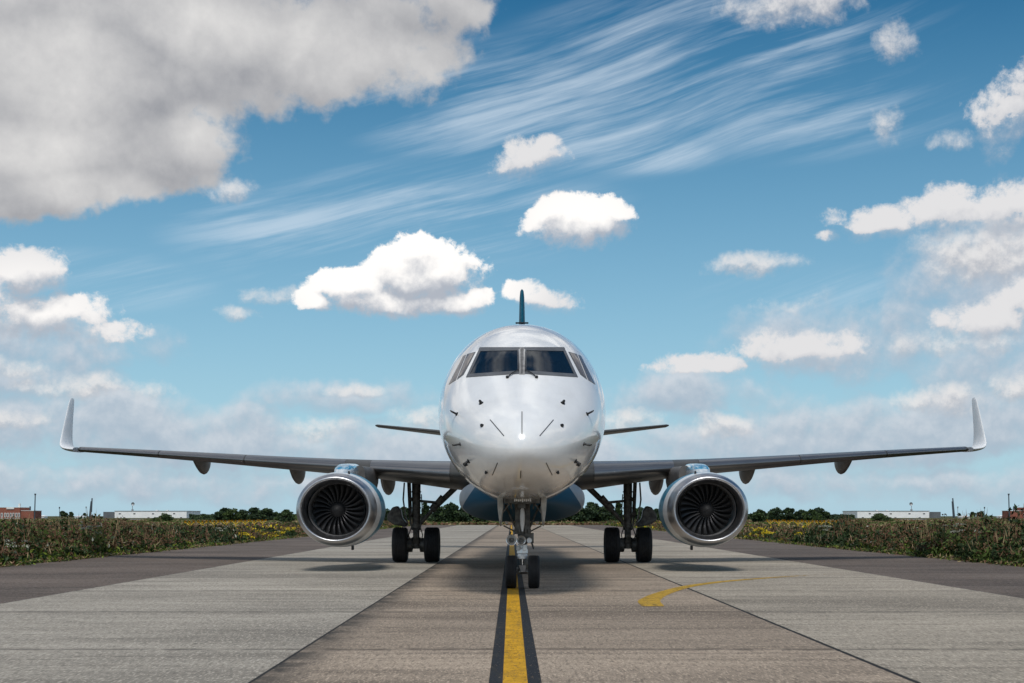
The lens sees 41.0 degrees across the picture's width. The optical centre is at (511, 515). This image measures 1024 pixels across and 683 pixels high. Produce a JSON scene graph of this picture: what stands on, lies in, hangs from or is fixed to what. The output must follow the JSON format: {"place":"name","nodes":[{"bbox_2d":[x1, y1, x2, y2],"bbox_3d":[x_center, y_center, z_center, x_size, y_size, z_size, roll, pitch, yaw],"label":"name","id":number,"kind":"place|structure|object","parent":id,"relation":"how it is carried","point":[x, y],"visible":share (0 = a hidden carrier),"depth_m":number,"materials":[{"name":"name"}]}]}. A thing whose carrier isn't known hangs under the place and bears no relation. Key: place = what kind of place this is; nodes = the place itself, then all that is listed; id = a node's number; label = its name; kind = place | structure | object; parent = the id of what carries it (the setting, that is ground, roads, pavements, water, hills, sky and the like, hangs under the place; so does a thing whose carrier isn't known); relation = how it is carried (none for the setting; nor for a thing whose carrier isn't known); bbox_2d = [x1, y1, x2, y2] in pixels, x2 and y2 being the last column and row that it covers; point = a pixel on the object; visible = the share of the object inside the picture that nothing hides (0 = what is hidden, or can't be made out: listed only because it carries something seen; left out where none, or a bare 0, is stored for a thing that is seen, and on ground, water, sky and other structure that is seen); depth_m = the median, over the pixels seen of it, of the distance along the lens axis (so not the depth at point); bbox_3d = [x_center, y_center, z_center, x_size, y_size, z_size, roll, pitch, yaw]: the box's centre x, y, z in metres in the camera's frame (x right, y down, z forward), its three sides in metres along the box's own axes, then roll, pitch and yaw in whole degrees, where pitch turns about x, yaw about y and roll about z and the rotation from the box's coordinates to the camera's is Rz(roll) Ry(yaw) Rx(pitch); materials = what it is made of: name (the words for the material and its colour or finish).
{"place":"outdoors","nodes":[
{"label":"outdoors","id":0,"kind":"place"},
{"bbox_2d":[0,525,455,603],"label":"asphalt shoulder","id":1,"kind":"object","parent":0,"point":[21,582],"depth_m":35.10},
{"bbox_2d":[0,525,496,682],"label":"concrete lane","id":2,"kind":"structure","parent":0,"point":[245,622],"depth_m":17.47,"materials":[{"name":"grey concrete"}]},
{"bbox_2d":[0,518,1023,527],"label":"field grass","id":3,"kind":"structure","parent":0,"point":[179,522],"depth_m":213.67,"materials":[{"name":"green plant"}]},
{"bbox_2d":[0,0,1023,515],"label":"sky","id":4,"kind":"structure","parent":0,"point":[245,227],"materials":[{"name":"blue"}]},
{"bbox_2d":[11,516,1023,566],"bbox_3d":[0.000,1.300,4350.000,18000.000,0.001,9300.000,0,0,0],"label":"ground","id":5,"kind":"structure","parent":0,"point":[58,517],"depth_m":703.00,"materials":[{"name":"green plant"}]},
{"bbox_2d":[4,540,35,552],"bbox_3d":[-13.429,0.975,37.254,0.825,0.659,0.585,0,0,-40],"label":"hogweed","id":6,"kind":"object","parent":5,"relation":"on","point":[13,544],"visible":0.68,"depth_m":37.28,"materials":[{"name":"white plant"}]},
{"bbox_2d":[0,504,41,518],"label":"brick building","id":7,"kind":"structure","parent":5,"relation":"on","point":[19,511],"depth_m":700.00,"materials":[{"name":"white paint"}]},
{"bbox_2d":[34,494,35,519],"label":"lamp pole","id":8,"kind":"object","parent":5,"relation":"on","point":[34,506],"visible":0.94,"depth_m":299.90,"materials":[{"name":"paint"}]},
{"bbox_2d":[34,520,58,543],"bbox_3d":[-14.009,0.711,41.011,0.653,1.198,0.771,0,0,-40],"label":"hogweed","id":9,"kind":"object","parent":5,"relation":"on","point":[41,529],"visible":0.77,"depth_m":41.06,"materials":[{"name":"green plant"}]},
{"bbox_2d":[59,511,67,516],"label":"tree","id":10,"kind":"object","parent":5,"relation":"on","point":[63,513],"visible":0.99,"depth_m":1298.33,"materials":[{"name":"green plant"}]},
{"bbox_2d":[78,524,101,549],"bbox_3d":[-13.415,0.784,43.815,0.624,1.037,0.764,0,0,23],"label":"hogweed","id":11,"kind":"object","parent":5,"relation":"on","point":[85,534],"visible":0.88,"depth_m":43.72,"materials":[{"name":"green plant"}]},
{"bbox_2d":[89,498,92,517],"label":"leaning mast","id":12,"kind":"object","parent":5,"relation":"on","point":[90,510],"visible":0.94,"depth_m":949.46,"materials":[{"name":"paint"}]},
{"bbox_2d":[88,519,108,554],"bbox_3d":[-13.445,0.695,44.779,0.740,1.278,0.672,0,0,-21],"label":"hogweed","id":13,"kind":"object","parent":5,"relation":"on","point":[99,535],"visible":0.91,"depth_m":44.75,"materials":[{"name":"green plant"}]},
{"bbox_2d":[103,502,199,517],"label":"warehouse","id":14,"kind":"structure","parent":5,"relation":"on","point":[132,513],"depth_m":900.00,"materials":[{"name":"metal"}]},
{"bbox_2d":[149,517,161,520],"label":"bush","id":15,"kind":"object","parent":5,"relation":"on","point":[155,518],"visible":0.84,"depth_m":289.27,"materials":[{"name":"green plant"}]},
{"bbox_2d":[159,513,173,520],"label":"bush","id":16,"kind":"object","parent":5,"relation":"on","point":[165,517],"visible":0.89,"depth_m":299.41,"materials":[{"name":"green plant"}]},
{"bbox_2d":[0,509,427,567],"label":"weed verge","id":17,"kind":"structure","parent":5,"relation":"on","point":[124,537],"depth_m":47.63,"materials":[{"name":"green plant"}]},
{"bbox_2d":[213,511,221,519],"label":"tree","id":18,"kind":"object","parent":5,"relation":"on","point":[216,517],"visible":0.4,"depth_m":331.30,"materials":[{"name":"green plant"}]},
{"bbox_2d":[217,525,228,534],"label":"hogweed","id":19,"kind":"object","parent":5,"relation":"on","point":[222,530],"visible":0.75,"depth_m":63.50,"materials":[{"name":"green plant"}]},
{"bbox_2d":[217,507,229,519],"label":"tree","id":20,"kind":"object","parent":5,"relation":"on","point":[222,510],"visible":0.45,"depth_m":318.97,"materials":[{"name":"green plant"}]},
{"bbox_2d":[222,508,241,520],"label":"tree","id":21,"kind":"object","parent":5,"relation":"on","point":[231,514],"visible":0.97,"depth_m":303.36,"materials":[{"name":"green plant"}]},
{"bbox_2d":[236,509,249,519],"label":"tree","id":22,"kind":"object","parent":5,"relation":"on","point":[244,515],"visible":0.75,"depth_m":326.96,"materials":[{"name":"green plant"}]},
{"bbox_2d":[248,507,263,519],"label":"tree","id":23,"kind":"object","parent":5,"relation":"on","point":[253,511],"visible":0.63,"depth_m":319.05,"materials":[{"name":"green plant"}]},
{"bbox_2d":[255,508,276,519],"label":"tree","id":24,"kind":"object","parent":5,"relation":"on","point":[266,513],"visible":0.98,"depth_m":314.81,"materials":[{"name":"green plant"}]},
{"bbox_2d":[277,509,294,521],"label":"tree","id":25,"kind":"object","parent":5,"relation":"on","point":[287,515],"visible":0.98,"depth_m":247.32,"materials":[{"name":"green plant"}]},
{"bbox_2d":[282,527,295,532],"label":"ragwort","id":26,"kind":"object","parent":5,"relation":"on","point":[290,531],"visible":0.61,"depth_m":82.39,"materials":[{"name":"yellow plant"}]},
{"bbox_2d":[384,508,389,520],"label":"tree","id":27,"kind":"object","parent":5,"relation":"on","point":[386,513],"visible":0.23,"depth_m":279.22,"materials":[{"name":"green plant"}]},
{"bbox_2d":[401,507,411,519],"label":"tree","id":28,"kind":"object","parent":5,"relation":"on","point":[406,509],"visible":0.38,"depth_m":279.00,"materials":[{"name":"green plant"}]},
{"bbox_2d":[420,503,429,518],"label":"tree","id":29,"kind":"object","parent":5,"relation":"on","point":[426,508],"visible":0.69,"depth_m":285.53,"materials":[{"name":"green plant"}]},
{"bbox_2d":[429,506,445,521],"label":"tree","id":30,"kind":"object","parent":5,"relation":"on","point":[434,517],"visible":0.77,"depth_m":259.07,"materials":[{"name":"green plant"}]},
{"bbox_2d":[439,502,459,521],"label":"tree","id":31,"kind":"object","parent":5,"relation":"on","point":[450,512],"visible":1,"depth_m":255.06,"materials":[{"name":"green plant"}]},
{"bbox_2d":[459,507,475,521],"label":"tree","id":32,"kind":"object","parent":5,"relation":"on","point":[465,516],"visible":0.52,"depth_m":254.81,"materials":[{"name":"green plant"}]},
{"bbox_2d":[471,516,489,521],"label":"tree","id":33,"kind":"object","parent":5,"relation":"on","point":[478,519],"visible":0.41,"depth_m":255.01,"materials":[{"name":"green plant"}]},
{"bbox_2d":[189,513,854,519],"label":"hedge","id":34,"kind":"object","parent":5,"relation":"on","point":[202,516],"visible":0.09,"depth_m":404.03,"materials":[{"name":"green plant"}]},
{"bbox_2d":[554,516,571,521],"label":"tree","id":35,"kind":"object","parent":5,"relation":"on","point":[564,519],"visible":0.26,"depth_m":255.41,"materials":[{"name":"green plant"}]},
{"bbox_2d":[568,508,585,521],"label":"tree","id":36,"kind":"object","parent":5,"relation":"on","point":[579,516],"visible":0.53,"depth_m":254.87,"materials":[{"name":"green plant"}]},
{"bbox_2d":[582,502,603,521],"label":"tree","id":37,"kind":"object","parent":5,"relation":"on","point":[592,510],"visible":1,"depth_m":255.08,"materials":[{"name":"green plant"}]},
{"bbox_2d":[599,506,611,520],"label":"tree","id":38,"kind":"object","parent":5,"relation":"on","point":[607,514],"visible":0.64,"depth_m":258.90,"materials":[{"name":"green plant"}]},
{"bbox_2d":[614,503,623,519],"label":"tree","id":39,"kind":"object","parent":5,"relation":"on","point":[617,508],"visible":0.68,"depth_m":285.54,"materials":[{"name":"green plant"}]},
{"bbox_2d":[635,507,643,520],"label":"tree","id":40,"kind":"object","parent":5,"relation":"on","point":[637,510],"visible":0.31,"depth_m":279.25,"materials":[{"name":"green plant"}]},
{"bbox_2d":[654,508,659,520],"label":"tree","id":41,"kind":"object","parent":5,"relation":"on","point":[656,510],"visible":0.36,"depth_m":278.88,"materials":[{"name":"green plant"}]},
{"bbox_2d":[751,527,764,533],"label":"ragwort","id":42,"kind":"object","parent":5,"relation":"on","point":[756,531],"visible":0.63,"depth_m":74.97,"materials":[{"name":"yellow plant"}]},
{"bbox_2d":[749,509,767,521],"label":"tree","id":43,"kind":"object","parent":5,"relation":"on","point":[759,515],"visible":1,"depth_m":247.58,"materials":[{"name":"green plant"}]},
{"bbox_2d":[761,531,772,535],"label":"ragwort","id":44,"kind":"object","parent":5,"relation":"on","point":[767,533],"visible":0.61,"depth_m":71.86,"materials":[{"name":"yellow plant"}]},
{"bbox_2d":[768,507,787,520],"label":"tree","id":45,"kind":"object","parent":5,"relation":"on","point":[777,513],"visible":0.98,"depth_m":315.24,"materials":[{"name":"green plant"}]},
{"bbox_2d":[783,507,797,520],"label":"tree","id":46,"kind":"object","parent":5,"relation":"on","point":[788,511],"visible":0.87,"depth_m":319.07,"materials":[{"name":"green plant"}]},
{"bbox_2d":[794,509,805,519],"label":"tree","id":47,"kind":"object","parent":5,"relation":"on","point":[798,513],"visible":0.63,"depth_m":327.41,"materials":[{"name":"green plant"}]},
{"bbox_2d":[598,504,1023,566],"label":"weed verge","id":48,"kind":"structure","parent":5,"relation":"on","point":[1001,545],"depth_m":48.16,"materials":[{"name":"green plant"}]},
{"bbox_2d":[802,509,821,520],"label":"tree","id":49,"kind":"object","parent":5,"relation":"on","point":[813,513],"visible":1,"depth_m":303.39,"materials":[{"name":"green plant"}]},
{"bbox_2d":[813,507,825,520],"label":"tree","id":50,"kind":"object","parent":5,"relation":"on","point":[821,511],"visible":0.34,"depth_m":319.35,"materials":[{"name":"green plant"}]},
{"bbox_2d":[817,525,831,534],"bbox_3d":[13.710,0.850,60.002,0.727,0.907,0.625,0,0,-9],"label":"hogweed","id":51,"kind":"object","parent":5,"relation":"on","point":[823,532],"visible":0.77,"depth_m":59.93,"materials":[{"name":"green plant"}]},
{"bbox_2d":[823,511,831,519],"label":"tree","id":52,"kind":"object","parent":5,"relation":"on","point":[827,516],"visible":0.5,"depth_m":331.34,"materials":[{"name":"green plant"}]},
{"bbox_2d":[871,513,888,520],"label":"bush","id":53,"kind":"object","parent":5,"relation":"on","point":[878,517],"visible":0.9,"depth_m":299.30,"materials":[{"name":"green plant"}]},
{"bbox_2d":[883,517,893,521],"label":"bush","id":54,"kind":"object","parent":5,"relation":"on","point":[887,518],"visible":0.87,"depth_m":289.35,"materials":[{"name":"green plant"}]},
{"bbox_2d":[843,502,940,517],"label":"warehouse","id":55,"kind":"structure","parent":5,"relation":"on","point":[911,513],"depth_m":900.00,"materials":[{"name":"metal"}]},
{"bbox_2d":[933,514,952,540],"bbox_3d":[13.536,0.606,43.032,0.603,1.407,0.645,0,0,-23],"label":"hogweed","id":56,"kind":"object","parent":5,"relation":"on","point":[944,534],"visible":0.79,"depth_m":43.09,"materials":[{"name":"green plant"}]},
{"bbox_2d":[952,498,954,517],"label":"leaning mast","id":57,"kind":"object","parent":5,"relation":"on","point":[953,512],"visible":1,"depth_m":949.44,"materials":[{"name":"paint"}]},
{"bbox_2d":[943,523,965,554],"bbox_3d":[13.483,0.754,41.748,0.626,1.097,0.682,0,0,7],"label":"hogweed","id":58,"kind":"object","parent":5,"relation":"on","point":[958,536],"visible":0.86,"depth_m":41.65,"materials":[{"name":"green plant"}]},
{"bbox_2d":[976,511,983,516],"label":"tree","id":59,"kind":"object","parent":5,"relation":"on","point":[980,512],"visible":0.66,"depth_m":1299.62,"materials":[{"name":"green plant"}]},
{"bbox_2d":[992,517,1010,531],"bbox_3d":[14.676,0.650,41.047,0.777,1.304,0.732,0,0,-15],"label":"hogweed","id":60,"kind":"object","parent":5,"relation":"on","point":[1003,518],"visible":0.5,"depth_m":40.98,"materials":[{"name":"green plant"}]},
{"bbox_2d":[1002,504,1023,518],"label":"brick building","id":61,"kind":"structure","parent":5,"relation":"on","point":[1006,514],"depth_m":701.20,"materials":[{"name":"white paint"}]},
{"bbox_2d":[248,525,916,682],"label":"concrete lane","id":62,"kind":"structure","parent":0,"point":[592,620],"depth_m":14.84,"materials":[{"name":"grey concrete"}]},
{"bbox_2d":[489,526,510,682],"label":"taxi line border","id":63,"kind":"object","parent":62,"relation":"on","point":[501,624],"depth_m":14.20,"materials":[{"name":"black paint"}]},
{"bbox_2d":[503,526,527,682],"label":"taxi line","id":64,"kind":"object","parent":62,"relation":"on","point":[517,647],"visible":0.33,"depth_m":13.87,"materials":[{"name":"yellow paint"}]},
{"bbox_2d":[60,289,986,587],"bbox_3d":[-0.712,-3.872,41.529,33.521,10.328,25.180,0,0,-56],"label":"passenger jet","id":65,"kind":"object","parent":62,"relation":"on","point":[522,417],"visible":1,"depth_m":31.58,"materials":[{"name":"white paint"}]},
{"bbox_2d":[497,497,503,525],"bbox_3d":[-0.204,-0.101,24.477,0.105,0.570,0.950,0,0,0],"label":"nose gear door","id":66,"kind":"structure","parent":65,"relation":"in","point":[500,501],"depth_m":24.00,"materials":[{"name":"paint"}]},
{"bbox_2d":[540,497,546,525],"bbox_3d":[0.560,-0.101,24.472,0.105,0.570,0.950,0,0,0],"label":"nose gear door","id":67,"kind":"structure","parent":65,"relation":"in","point":[543,501],"depth_m":24.00,"materials":[{"name":"paint"}]},
{"bbox_2d":[512,525,541,682],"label":"taxi line border","id":68,"kind":"object","parent":62,"relation":"on","point":[531,659],"visible":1,"depth_m":14.55,"materials":[{"name":"black paint"}]},
{"bbox_2d":[535,525,1023,682],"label":"concrete lane","id":69,"kind":"structure","parent":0,"point":[920,632],"depth_m":19.17,"materials":[{"name":"grey concrete"}]},
{"bbox_2d":[638,573,843,605],"bbox_3d":[4.101,1.290,25.473,1.576,0.001,12.522,0,0,25],"label":"curved line","id":70,"kind":"object","parent":69,"relation":"on","point":[649,600],"visible":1,"depth_m":22.52,"materials":[{"name":"yellow paint"}]},
{"bbox_2d":[571,525,1023,597],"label":"asphalt shoulder","id":71,"kind":"object","parent":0,"point":[1008,580],"visible":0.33,"depth_m":36.55}
]}

